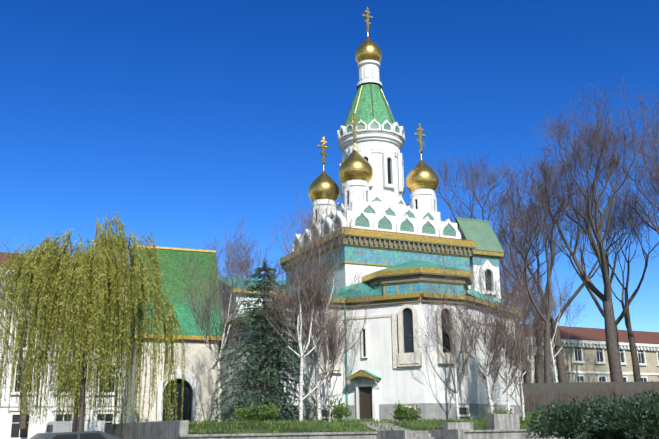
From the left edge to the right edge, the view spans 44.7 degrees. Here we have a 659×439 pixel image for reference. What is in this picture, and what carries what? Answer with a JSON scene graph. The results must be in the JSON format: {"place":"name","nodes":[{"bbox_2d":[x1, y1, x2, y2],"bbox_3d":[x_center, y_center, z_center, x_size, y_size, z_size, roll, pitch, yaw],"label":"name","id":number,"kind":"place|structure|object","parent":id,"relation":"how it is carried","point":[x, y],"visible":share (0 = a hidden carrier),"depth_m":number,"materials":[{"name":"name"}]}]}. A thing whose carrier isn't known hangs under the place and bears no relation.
{"place":"outdoors","nodes":[
{"label":"outdoors","id":0,"kind":"place"},
{"bbox_2d":[0,233,80,428],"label":"tree trunk","id":1,"kind":"object","parent":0,"point":[21,425],"depth_m":68.24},
{"bbox_2d":[0,279,126,438],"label":"building walls","id":2,"kind":"structure","parent":0,"point":[37,427],"depth_m":70.19,"materials":[{"name":"white paint"}]},
{"bbox_2d":[0,252,70,267],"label":"building roof","id":3,"kind":"structure","parent":2,"relation":"on","point":[2,256],"depth_m":77.20,"materials":[{"name":"tile"}]},
{"bbox_2d":[11,283,114,437],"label":"windows","id":4,"kind":"structure","parent":2,"relation":"in","point":[15,427],"depth_m":70.33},
{"bbox_2d":[30,431,120,438],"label":"dark car","id":5,"kind":"object","parent":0,"point":[81,435],"visible":1,"depth_m":26.22,"materials":[{"name":"grey paint"}]},
{"bbox_2d":[0,212,185,430],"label":"willow","id":6,"kind":"object","parent":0,"point":[108,313],"depth_m":44.44,"materials":[{"name":"green plant"}]},
{"bbox_2d":[123,339,218,422],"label":"building wall","id":7,"kind":"structure","parent":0,"point":[198,363],"depth_m":59.69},
{"bbox_2d":[130,247,222,335],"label":"porch roof","id":8,"kind":"structure","parent":7,"relation":"on","point":[171,264],"depth_m":62.47,"materials":[{"name":"green tile"}]},
{"bbox_2d":[156,370,198,423],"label":"porch arch","id":9,"kind":"structure","parent":7,"relation":"attached to","point":[187,405],"depth_m":58.85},
{"bbox_2d":[0,0,658,331],"label":"sky","id":10,"kind":"structure","parent":0,"point":[178,119],"materials":[{"name":"blue"}]},
{"bbox_2d":[348,112,360,142],"bbox_3d":[1.921,-7.037,61.312,1.150,2.510,0.304,6,-16,-25],"label":"cross","id":11,"kind":"object","parent":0,"point":[354,118],"visible":0.94,"depth_m":61.27,"materials":[{"name":"gold metal"}]},
{"bbox_2d":[221,403,521,422],"bbox_3d":[2.165,15.209,61.918,19.740,1.150,24.500,6,-16,-25],"label":"wall base","id":12,"kind":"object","parent":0,"point":[442,411],"depth_m":51.59,"materials":[{"name":"grey stone"}]},
{"bbox_2d":[360,421,407,429],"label":"terrace path","id":13,"kind":"structure","parent":0,"point":[387,427],"depth_m":42.88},
{"bbox_2d":[188,405,596,433],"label":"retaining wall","id":14,"kind":"structure","parent":0,"point":[253,430],"depth_m":41.48,"materials":[{"name":"grey concrete"}]},
{"bbox_2d":[128,245,221,342],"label":"roof trim","id":15,"kind":"structure","parent":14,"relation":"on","point":[189,337],"depth_m":60.64,"materials":[{"name":"gold metal"}]},
{"bbox_2d":[174,215,281,421],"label":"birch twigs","id":16,"kind":"object","parent":14,"relation":"on","point":[209,314],"depth_m":53.47,"materials":[{"name":"plant"}]},
{"bbox_2d":[178,232,283,278],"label":"tree twigs","id":17,"kind":"object","parent":14,"relation":"on","point":[247,273],"depth_m":78.35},
{"bbox_2d":[232,402,262,421],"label":"shrub leaves","id":18,"kind":"object","parent":14,"relation":"on","point":[244,413],"visible":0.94,"depth_m":43.68,"materials":[{"name":"green plant"}]},
{"bbox_2d":[208,260,319,422],"bbox_3d":[-4.435,8.333,50.105,7.372,11.779,7.264,6,-16,-25],"label":"conifer tree","id":19,"kind":"object","parent":14,"relation":"on","point":[257,373],"depth_m":49.37,"materials":[{"name":"green plant"}]},
{"bbox_2d":[254,402,279,420],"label":"shrub leaves","id":20,"kind":"object","parent":14,"relation":"on","point":[270,411],"visible":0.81,"depth_m":45.82,"materials":[{"name":"green plant"}]},
{"bbox_2d":[241,198,358,421],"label":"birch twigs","id":21,"kind":"object","parent":14,"relation":"on","point":[283,307],"depth_m":48.68,"materials":[{"name":"white plant"}]},
{"bbox_2d":[263,169,380,419],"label":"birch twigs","id":22,"kind":"object","parent":14,"relation":"on","point":[321,319],"depth_m":50.25,"materials":[{"name":"white plant"}]},
{"bbox_2d":[290,257,363,421],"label":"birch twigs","id":23,"kind":"object","parent":14,"relation":"on","point":[341,306],"depth_m":52.49,"materials":[{"name":"plant"}]},
{"bbox_2d":[326,396,352,419],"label":"shrub leaves","id":24,"kind":"object","parent":14,"relation":"on","point":[339,412],"visible":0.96,"depth_m":50.20,"materials":[{"name":"green plant"}]},
{"bbox_2d":[153,411,553,433],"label":"lawn tufts","id":25,"kind":"object","parent":14,"relation":"on","point":[298,421],"visible":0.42,"depth_m":42.81,"materials":[{"name":"green plant"}]},
{"bbox_2d":[218,60,520,420],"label":"church walls","id":26,"kind":"structure","parent":14,"relation":"on","point":[377,148],"depth_m":55.33,"materials":[{"name":"white paint"}]},
{"bbox_2d":[279,303,347,419],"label":"drain pipes","id":27,"kind":"object","parent":26,"relation":"attached to","point":[345,367],"visible":0.35,"depth_m":53.06,"materials":[{"name":"teal metal"}]},
{"bbox_2d":[308,164,339,201],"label":"dome","id":28,"kind":"structure","parent":26,"relation":"on","point":[316,189],"depth_m":64.36,"materials":[{"name":"gold metal"}]},
{"bbox_2d":[317,136,329,163],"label":"cross","id":29,"kind":"object","parent":28,"relation":"on","point":[323,147],"visible":0.96,"depth_m":66.13,"materials":[{"name":"gold metal"}]},
{"bbox_2d":[338,142,372,183],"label":"dome","id":30,"kind":"structure","parent":26,"relation":"on","point":[355,164],"depth_m":59.48,"materials":[{"name":"gold metal"}]},
{"bbox_2d":[346,370,379,379],"bbox_3d":[2.239,10.166,52.460,2.100,0.620,0.950,-7,-16,23],"label":"door canopy","id":31,"kind":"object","parent":26,"relation":"attached to","point":[371,374],"depth_m":52.29,"materials":[{"name":"teal metal"}]},
{"bbox_2d":[219,260,510,322],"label":"roof","id":32,"kind":"structure","parent":26,"relation":"on","point":[409,264],"depth_m":54.81,"materials":[{"name":"teal metal"}]},
{"bbox_2d":[359,387,372,419],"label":"church door","id":33,"kind":"structure","parent":26,"relation":"in","point":[365,401],"depth_m":52.35,"materials":[{"name":"brown wood"}]},
{"bbox_2d":[355,31,381,63],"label":"onion dome","id":34,"kind":"structure","parent":26,"relation":"on","point":[368,48],"depth_m":66.15,"materials":[{"name":"gold metal"}]},
{"bbox_2d":[362,7,372,30],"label":"cross","id":35,"kind":"object","parent":34,"relation":"on","point":[367,16],"visible":0.98,"depth_m":67.77,"materials":[{"name":"gold metal"}]},
{"bbox_2d":[345,82,394,126],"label":"tent roof","id":36,"kind":"structure","parent":26,"relation":"on","point":[364,112],"depth_m":64.30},
{"bbox_2d":[344,82,393,125],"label":"roof ribs","id":37,"kind":"object","parent":36,"relation":"attached to","point":[372,103],"visible":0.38,"depth_m":64.93,"materials":[{"name":"gold metal"}]},
{"bbox_2d":[222,234,518,332],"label":"cornice","id":38,"kind":"structure","parent":26,"relation":"attached to","point":[378,242],"depth_m":56.02,"materials":[{"name":"gold metal"}]},
{"bbox_2d":[222,227,519,379],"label":"cornice trim","id":39,"kind":"structure","parent":26,"relation":"attached to","point":[390,235],"depth_m":55.80,"materials":[{"name":"gold metal"}]},
{"bbox_2d":[294,121,455,248],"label":"arches","id":40,"kind":"structure","parent":26,"relation":"attached to","point":[361,220],"depth_m":59.44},
{"bbox_2d":[286,246,499,296],"bbox_3d":[5.772,4.905,60.855,13.490,3.950,14.650,6,-16,-25],"label":"tiled frieze","id":41,"kind":"object","parent":26,"relation":"attached to","point":[371,256],"visible":0.54,"depth_m":56.70,"materials":[{"name":"teal tile"}]},
{"bbox_2d":[281,304,513,418],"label":"window surrounds","id":42,"kind":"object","parent":26,"relation":"attached to","point":[401,358],"depth_m":52.29,"materials":[{"name":"white paint"}]},
{"bbox_2d":[343,227,470,240],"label":"trim","id":43,"kind":"structure","parent":26,"relation":"attached to","point":[405,233],"depth_m":57.91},
{"bbox_2d":[316,157,510,416],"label":"windows","id":44,"kind":"structure","parent":26,"relation":"in","point":[408,327],"depth_m":52.56,"materials":[{"name":"black glass"}]},
{"bbox_2d":[406,153,438,191],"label":"dome","id":45,"kind":"structure","parent":26,"relation":"on","point":[421,175],"depth_m":61.97,"materials":[{"name":"gold metal"}]},
{"bbox_2d":[414,124,425,152],"bbox_3d":[7.239,-6.460,63.802,1.150,2.510,0.304,6,-16,-25],"label":"cross","id":46,"kind":"object","parent":45,"relation":"on","point":[420,135],"visible":0.94,"depth_m":63.74,"materials":[{"name":"gold metal"}]},
{"bbox_2d":[455,217,503,251],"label":"roof","id":47,"kind":"structure","parent":26,"relation":"on","point":[481,233],"depth_m":62.22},
{"bbox_2d":[391,400,408,419],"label":"shrub leaves","id":48,"kind":"object","parent":14,"relation":"on","point":[401,410],"visible":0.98,"depth_m":46.80,"materials":[{"name":"green plant"}]},
{"bbox_2d":[396,404,422,419],"bbox_3d":[4.835,12.035,50.106,1.883,1.046,1.314,2,-15,-9],"label":"bush","id":49,"kind":"object","parent":14,"relation":"on","point":[408,415],"visible":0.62,"depth_m":49.97,"materials":[{"name":"green plant"}]},
{"bbox_2d":[402,236,492,419],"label":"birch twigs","id":50,"kind":"object","parent":14,"relation":"on","point":[451,323],"depth_m":51.00,"materials":[{"name":"plant"}]},
{"bbox_2d":[443,212,513,300],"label":"tree twigs","id":51,"kind":"object","parent":14,"relation":"on","point":[499,261],"visible":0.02,"depth_m":72.57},
{"bbox_2d":[448,255,536,412],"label":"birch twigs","id":52,"kind":"object","parent":14,"relation":"on","point":[495,339],"depth_m":49.54,"materials":[{"name":"plant"}]},
{"bbox_2d":[482,408,515,420],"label":"shrub leaves","id":53,"kind":"object","parent":14,"relation":"on","point":[499,411],"visible":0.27,"depth_m":48.12,"materials":[{"name":"green plant"}]},
{"bbox_2d":[466,270,544,413],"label":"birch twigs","id":54,"kind":"object","parent":14,"relation":"on","point":[505,344],"depth_m":50.02,"materials":[{"name":"plant"}]},
{"bbox_2d":[495,281,547,419],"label":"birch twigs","id":55,"kind":"object","parent":14,"relation":"on","point":[522,344],"depth_m":51.98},
{"bbox_2d":[520,379,658,409],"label":"dry hedge","id":56,"kind":"object","parent":14,"relation":"on","point":[563,395],"visible":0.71,"depth_m":62.82,"materials":[{"name":"plant"}]},
{"bbox_2d":[475,177,658,382],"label":"tree twigs","id":57,"kind":"object","parent":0,"point":[614,208],"depth_m":80.98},
{"bbox_2d":[526,393,610,438],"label":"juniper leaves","id":58,"kind":"object","parent":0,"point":[562,418],"visible":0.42,"depth_m":28.15,"materials":[{"name":"green plant"}]},
{"bbox_2d":[511,73,658,381],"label":"tree twigs","id":59,"kind":"object","parent":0,"point":[588,145],"depth_m":69.24,"materials":[{"name":"brown plant"}]},
{"bbox_2d":[519,381,658,411],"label":"garden wall","id":60,"kind":"structure","parent":0,"point":[550,388],"depth_m":64.32,"materials":[{"name":"stone"}]},
{"bbox_2d":[526,181,658,355],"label":"tree twigs","id":61,"kind":"object","parent":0,"point":[585,208],"depth_m":82.23,"materials":[{"name":"brown plant"}]},
{"bbox_2d":[567,195,649,381],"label":"bare tree","id":62,"kind":"object","parent":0,"point":[635,364],"depth_m":85.89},
{"label":"street ground","id":63,"kind":"structure","parent":0,"visible":0},
{"bbox_2d":[0,268,123,438],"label":"building trim","id":64,"kind":"structure","parent":63,"relation":"on","point":[14,412],"depth_m":70.41,"materials":[{"name":"white paint"}]},
{"bbox_2d":[45,421,104,432],"bbox_3d":[-14.745,12.607,45.787,2.000,2.080,4.920,10,-18,-35],"label":"white van","id":65,"kind":"object","parent":63,"relation":"on","point":[59,426],"visible":0.35,"depth_m":44.42,"materials":[{"name":"white paint"}]},
{"bbox_2d":[0,213,184,425],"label":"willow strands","id":66,"kind":"object","parent":63,"relation":"on","point":[115,312],"visible":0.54,"depth_m":44.45},
{"bbox_2d":[104,414,569,438],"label":"terrace retaining wall","id":67,"kind":"structure","parent":63,"relation":"on","point":[503,426],"depth_m":39.68,"materials":[{"name":"concrete"}]},
{"label":"upper garden ground","id":68,"kind":"structure","parent":0,"visible":0},
{"bbox_2d":[414,153,591,303],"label":"tree twigs","id":69,"kind":"object","parent":68,"relation":"on","point":[473,183],"depth_m":80.62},
{"bbox_2d":[439,161,585,382],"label":"tree twigs","id":70,"kind":"object","parent":68,"relation":"on","point":[512,195],"depth_m":77.14,"materials":[{"name":"brown plant"}]},
{"bbox_2d":[499,240,551,350],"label":"birch twigs","id":71,"kind":"object","parent":68,"relation":"on","point":[521,290],"visible":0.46,"depth_m":67.57,"materials":[{"name":"grey plant"}]},
{"bbox_2d":[502,250,555,382],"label":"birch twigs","id":72,"kind":"object","parent":68,"relation":"on","point":[535,322],"depth_m":71.60,"materials":[{"name":"grey plant"}]},
{"bbox_2d":[499,215,560,382],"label":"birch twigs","id":73,"kind":"object","parent":68,"relation":"on","point":[516,263],"depth_m":70.41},
{"bbox_2d":[490,213,575,382],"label":"tree twigs","id":74,"kind":"object","parent":68,"relation":"on","point":[501,236],"depth_m":83.29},
{"bbox_2d":[498,162,587,382],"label":"tree twigs","id":75,"kind":"object","parent":68,"relation":"on","point":[528,220],"depth_m":68.21,"materials":[{"name":"brown plant"}]},
{"bbox_2d":[516,242,587,382],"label":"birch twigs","id":76,"kind":"object","parent":68,"relation":"on","point":[553,308],"depth_m":71.50,"materials":[{"name":"white plant"}]},
{"bbox_2d":[522,346,658,382],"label":"building walls","id":77,"kind":"structure","parent":68,"relation":"on","point":[589,364],"depth_m":98.17,"materials":[{"name":"beige paint"}]},
{"bbox_2d":[516,337,658,382],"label":"building trim","id":78,"kind":"structure","parent":77,"relation":"attached to","point":[581,344],"depth_m":98.32,"materials":[{"name":"white paint"}]},
{"bbox_2d":[520,324,658,343],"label":"building roof","id":79,"kind":"structure","parent":77,"relation":"on","point":[593,334],"depth_m":103.74,"materials":[{"name":"red tile"}]},
{"bbox_2d":[528,345,658,382],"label":"windows","id":80,"kind":"structure","parent":77,"relation":"in","point":[599,351],"depth_m":98.77,"materials":[{"name":"glass"}]},
{"bbox_2d":[580,116,658,258],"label":"tree twigs","id":81,"kind":"object","parent":68,"relation":"on","point":[640,180],"depth_m":80.81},
{"bbox_2d":[584,104,658,234],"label":"tree twigs","id":82,"kind":"object","parent":68,"relation":"on","point":[645,155],"depth_m":72.48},
{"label":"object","id":83,"kind":"object","parent":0,"visible":0},
{"bbox_2d":[523,404,562,438],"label":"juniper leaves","id":84,"kind":"object","parent":83,"relation":"on","point":[537,432],"depth_m":32.39,"materials":[{"name":"green plant"}]},
{"bbox_2d":[587,393,622,407],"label":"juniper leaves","id":85,"kind":"object","parent":83,"relation":"on","point":[606,396],"depth_m":33.75,"materials":[{"name":"green plant"}]},
{"bbox_2d":[560,390,658,438],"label":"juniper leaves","id":86,"kind":"object","parent":83,"relation":"on","point":[638,394],"depth_m":27.17,"materials":[{"name":"green plant"}]},
{"bbox_2d":[574,398,646,438],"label":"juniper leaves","id":87,"kind":"object","parent":83,"relation":"on","point":[588,432],"visible":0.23,"depth_m":22.62,"materials":[{"name":"green plant"}]},
{"bbox_2d":[590,394,658,438],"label":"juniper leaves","id":88,"kind":"object","parent":83,"relation":"on","point":[637,423],"visible":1,"depth_m":20.45,"materials":[{"name":"green plant"}]},
{"bbox_2d":[634,389,658,412],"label":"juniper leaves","id":89,"kind":"object","parent":83,"relation":"on","point":[654,396],"depth_m":25.39,"materials":[{"name":"green plant"}]}
]}

